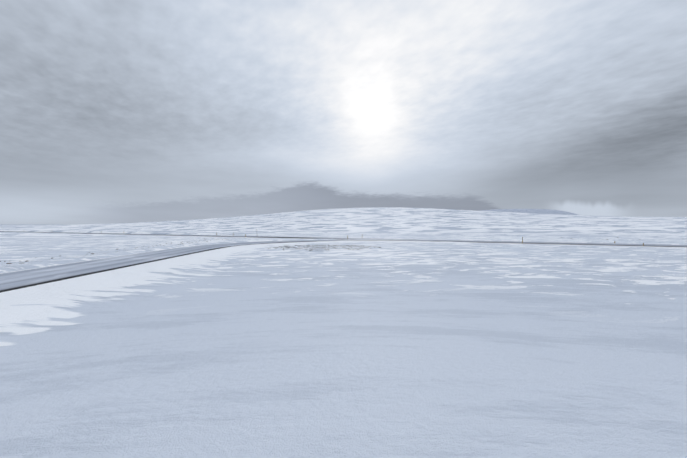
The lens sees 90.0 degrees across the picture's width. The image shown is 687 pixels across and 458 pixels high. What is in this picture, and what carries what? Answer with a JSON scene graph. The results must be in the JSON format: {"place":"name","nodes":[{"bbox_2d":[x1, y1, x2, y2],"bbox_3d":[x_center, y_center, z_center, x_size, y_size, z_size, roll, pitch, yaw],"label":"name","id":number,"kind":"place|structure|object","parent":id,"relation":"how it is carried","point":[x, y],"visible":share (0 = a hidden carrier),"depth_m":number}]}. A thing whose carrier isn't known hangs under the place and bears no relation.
{"place":"outdoors","nodes":[
{"label":"outdoors","id":0,"kind":"place"},
{"bbox_2d":[0,239,433,292],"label":"side road","id":1,"kind":"structure","parent":0,"point":[14,280],"depth_m":28.82},
{"bbox_2d":[0,207,686,457],"bbox_3d":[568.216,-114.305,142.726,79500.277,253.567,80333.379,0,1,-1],"label":"snow ground","id":2,"kind":"structure","parent":0,"point":[415,349],"depth_m":8.27},
{"bbox_2d":[0,237,618,263],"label":"stones","id":3,"kind":"object","parent":2,"relation":"on","point":[286,246],"visible":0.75,"depth_m":48.28},
{"bbox_2d":[0,231,686,247],"bbox_3d":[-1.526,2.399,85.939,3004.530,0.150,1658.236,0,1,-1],"label":"road","id":4,"kind":"structure","parent":0,"point":[604,244],"depth_m":70.53},
{"bbox_2d":[0,0,686,224],"label":"sky","id":5,"kind":"structure","parent":0,"point":[112,111]}
]}

